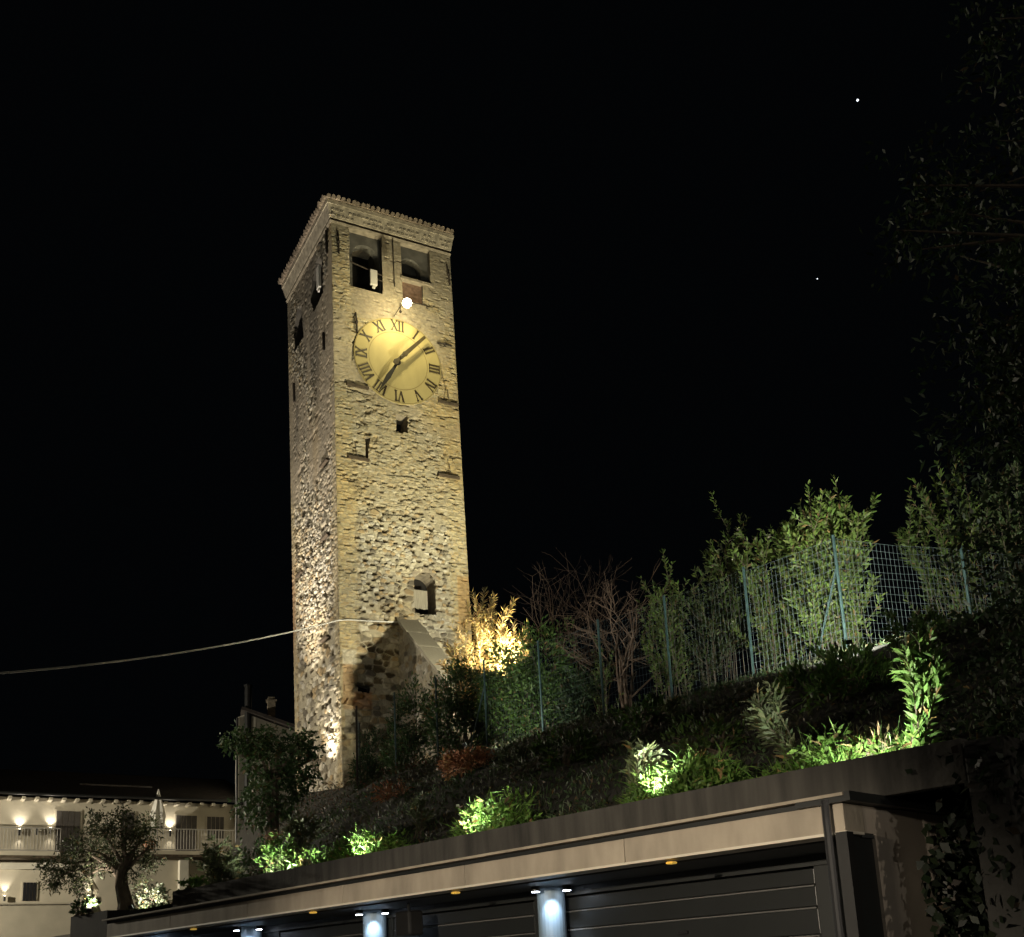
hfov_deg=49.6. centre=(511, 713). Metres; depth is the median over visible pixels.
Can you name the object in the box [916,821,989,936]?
ivy
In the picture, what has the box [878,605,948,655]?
bush
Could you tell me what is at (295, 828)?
oleander shrub
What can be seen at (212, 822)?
window
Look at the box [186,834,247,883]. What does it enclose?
oleander shrub
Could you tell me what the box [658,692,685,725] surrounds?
oleander shrub
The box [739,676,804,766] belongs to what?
oleander shrub
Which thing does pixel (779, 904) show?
garage door
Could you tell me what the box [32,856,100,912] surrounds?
young olive tree
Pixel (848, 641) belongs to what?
floodlight
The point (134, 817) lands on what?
window
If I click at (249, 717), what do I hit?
gable house
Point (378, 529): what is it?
clock tower
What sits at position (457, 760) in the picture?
dead shrub
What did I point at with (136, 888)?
shrub
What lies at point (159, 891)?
shrub
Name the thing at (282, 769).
ivy clad tree
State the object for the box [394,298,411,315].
wall lamp
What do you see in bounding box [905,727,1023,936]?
creeper
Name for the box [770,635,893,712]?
bush
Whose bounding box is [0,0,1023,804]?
sky
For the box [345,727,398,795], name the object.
hedge shrub
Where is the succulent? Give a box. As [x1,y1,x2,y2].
[300,857,312,864]
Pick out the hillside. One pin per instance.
(944, 795)
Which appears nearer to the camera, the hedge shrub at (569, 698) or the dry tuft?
the dry tuft
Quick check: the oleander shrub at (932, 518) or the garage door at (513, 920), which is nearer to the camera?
the garage door at (513, 920)
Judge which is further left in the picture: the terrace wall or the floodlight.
the terrace wall
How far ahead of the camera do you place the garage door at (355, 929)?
15.69 m
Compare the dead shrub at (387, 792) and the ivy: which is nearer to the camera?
the ivy
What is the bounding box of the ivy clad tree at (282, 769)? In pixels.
[216,719,328,849]
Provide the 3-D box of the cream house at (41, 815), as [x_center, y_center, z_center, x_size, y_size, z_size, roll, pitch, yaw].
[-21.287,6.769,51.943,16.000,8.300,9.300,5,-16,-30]
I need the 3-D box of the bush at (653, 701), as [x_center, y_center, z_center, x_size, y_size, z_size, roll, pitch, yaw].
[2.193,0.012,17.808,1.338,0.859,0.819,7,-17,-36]
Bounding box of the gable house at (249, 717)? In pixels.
[235,684,295,841]
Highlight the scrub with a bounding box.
[260,827,283,845]
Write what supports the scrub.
on the hillside
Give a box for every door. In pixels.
[53,809,81,853]
[174,814,197,850]
[280,922,362,936]
[394,902,535,936]
[565,868,820,936]
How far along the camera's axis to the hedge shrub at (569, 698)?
24.39 m
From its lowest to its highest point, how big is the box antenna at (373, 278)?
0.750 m
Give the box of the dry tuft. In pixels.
[842,723,904,756]
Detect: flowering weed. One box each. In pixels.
[338,827,360,854]
[456,804,478,834]
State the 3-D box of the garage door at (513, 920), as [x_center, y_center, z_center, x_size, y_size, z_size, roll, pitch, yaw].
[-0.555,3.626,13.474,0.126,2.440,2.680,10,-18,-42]
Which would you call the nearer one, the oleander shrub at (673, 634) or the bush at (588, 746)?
the bush at (588, 746)
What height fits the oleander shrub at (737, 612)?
4.419 m
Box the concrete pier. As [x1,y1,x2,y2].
[963,734,1023,936]
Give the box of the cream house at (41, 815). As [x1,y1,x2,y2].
[0,769,234,910]
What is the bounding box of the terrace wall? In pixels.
[0,902,85,936]
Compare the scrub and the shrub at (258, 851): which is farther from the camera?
the scrub
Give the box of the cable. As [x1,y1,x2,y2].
[0,619,396,673]
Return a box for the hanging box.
[395,903,422,936]
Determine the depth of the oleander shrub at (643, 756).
12.07 m
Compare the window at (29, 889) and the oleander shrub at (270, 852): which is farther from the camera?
the window at (29, 889)
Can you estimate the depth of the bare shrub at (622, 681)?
24.34 m
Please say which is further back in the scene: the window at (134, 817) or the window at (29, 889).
the window at (134, 817)
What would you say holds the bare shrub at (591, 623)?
on the hillside
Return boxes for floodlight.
[846,639,852,646]
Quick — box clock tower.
[278,193,474,793]
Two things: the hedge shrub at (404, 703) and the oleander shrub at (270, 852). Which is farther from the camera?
the hedge shrub at (404, 703)
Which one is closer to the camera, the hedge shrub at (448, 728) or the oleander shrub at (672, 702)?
the oleander shrub at (672, 702)
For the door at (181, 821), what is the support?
in the cream house at (41, 815)
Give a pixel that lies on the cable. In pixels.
(18, 671)
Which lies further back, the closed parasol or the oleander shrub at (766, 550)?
the closed parasol
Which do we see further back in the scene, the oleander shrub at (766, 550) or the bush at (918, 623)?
the oleander shrub at (766, 550)
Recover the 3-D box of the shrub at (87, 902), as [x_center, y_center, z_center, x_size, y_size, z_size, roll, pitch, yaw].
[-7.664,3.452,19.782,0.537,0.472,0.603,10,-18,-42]
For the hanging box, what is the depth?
13.44 m
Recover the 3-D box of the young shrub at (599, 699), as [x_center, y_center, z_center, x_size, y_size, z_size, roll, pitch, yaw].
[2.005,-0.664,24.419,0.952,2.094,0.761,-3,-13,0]
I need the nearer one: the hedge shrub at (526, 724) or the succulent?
the succulent
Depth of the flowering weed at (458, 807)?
14.37 m
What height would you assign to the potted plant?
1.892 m
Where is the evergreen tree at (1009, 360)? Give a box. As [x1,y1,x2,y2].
[859,0,1023,740]
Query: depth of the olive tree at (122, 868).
20.00 m
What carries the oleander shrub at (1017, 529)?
on the hillside
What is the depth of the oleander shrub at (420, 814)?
16.94 m
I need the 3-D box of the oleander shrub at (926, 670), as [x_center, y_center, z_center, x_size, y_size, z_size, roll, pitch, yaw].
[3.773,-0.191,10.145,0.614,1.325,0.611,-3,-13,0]
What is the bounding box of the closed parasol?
[150,789,165,850]
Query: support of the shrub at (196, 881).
on the hillside
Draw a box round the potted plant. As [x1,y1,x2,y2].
[137,810,162,850]
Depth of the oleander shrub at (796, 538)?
20.10 m
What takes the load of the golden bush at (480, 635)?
on the hillside
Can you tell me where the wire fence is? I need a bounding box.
[355,534,1020,790]
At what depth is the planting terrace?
19.01 m
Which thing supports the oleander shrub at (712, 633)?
on the hillside
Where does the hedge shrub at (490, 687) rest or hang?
on the hillside
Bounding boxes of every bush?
[436,587,532,735]
[489,741,559,781]
[527,726,600,768]
[608,688,682,736]
[660,713,748,765]
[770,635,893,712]
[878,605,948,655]
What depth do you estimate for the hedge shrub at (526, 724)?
25.27 m
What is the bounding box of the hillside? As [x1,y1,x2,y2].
[54,607,1023,936]
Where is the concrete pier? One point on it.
(1004, 890)
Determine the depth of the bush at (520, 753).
17.97 m
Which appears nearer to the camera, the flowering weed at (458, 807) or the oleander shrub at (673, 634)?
the flowering weed at (458, 807)
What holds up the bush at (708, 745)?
on the hillside
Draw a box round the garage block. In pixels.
[102,738,986,936]
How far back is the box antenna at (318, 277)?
40.69 m
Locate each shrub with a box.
[68,895,100,916]
[131,880,171,907]
[133,883,171,912]
[172,874,210,893]
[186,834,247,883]
[235,834,285,877]
[253,830,298,873]
[281,809,332,864]
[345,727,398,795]
[365,779,413,803]
[373,671,440,775]
[406,791,433,838]
[417,651,496,759]
[426,672,537,742]
[435,745,494,780]
[461,557,665,740]
[470,640,533,747]
[487,614,587,738]
[511,547,680,716]
[548,573,711,707]
[553,665,604,724]
[585,636,623,715]
[619,737,672,798]
[635,548,698,699]
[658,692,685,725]
[678,567,731,688]
[685,491,760,682]
[726,520,813,673]
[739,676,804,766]
[769,474,885,660]
[888,622,954,748]
[891,447,1009,622]
[952,449,1023,614]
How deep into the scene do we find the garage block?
10.88 m
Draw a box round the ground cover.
[126,600,1023,909]
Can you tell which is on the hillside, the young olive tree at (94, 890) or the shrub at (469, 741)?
the shrub at (469, 741)
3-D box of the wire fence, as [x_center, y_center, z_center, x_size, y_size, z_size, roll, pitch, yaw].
[1.762,-0.275,24.294,18.286,2.896,4.015,-13,-17,36]
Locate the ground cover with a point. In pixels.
(696, 772)
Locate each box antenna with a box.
[316,265,320,291]
[369,269,383,288]
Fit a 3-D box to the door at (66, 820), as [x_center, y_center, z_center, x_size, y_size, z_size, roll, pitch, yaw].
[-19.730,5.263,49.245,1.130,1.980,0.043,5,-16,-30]
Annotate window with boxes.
[21,881,37,900]
[119,811,135,839]
[205,815,224,838]
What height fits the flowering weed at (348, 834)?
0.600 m
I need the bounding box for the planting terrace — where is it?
[70,910,141,936]
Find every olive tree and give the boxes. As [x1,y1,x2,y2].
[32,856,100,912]
[41,801,166,909]
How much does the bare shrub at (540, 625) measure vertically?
5.355 m
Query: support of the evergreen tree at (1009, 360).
on the hillside

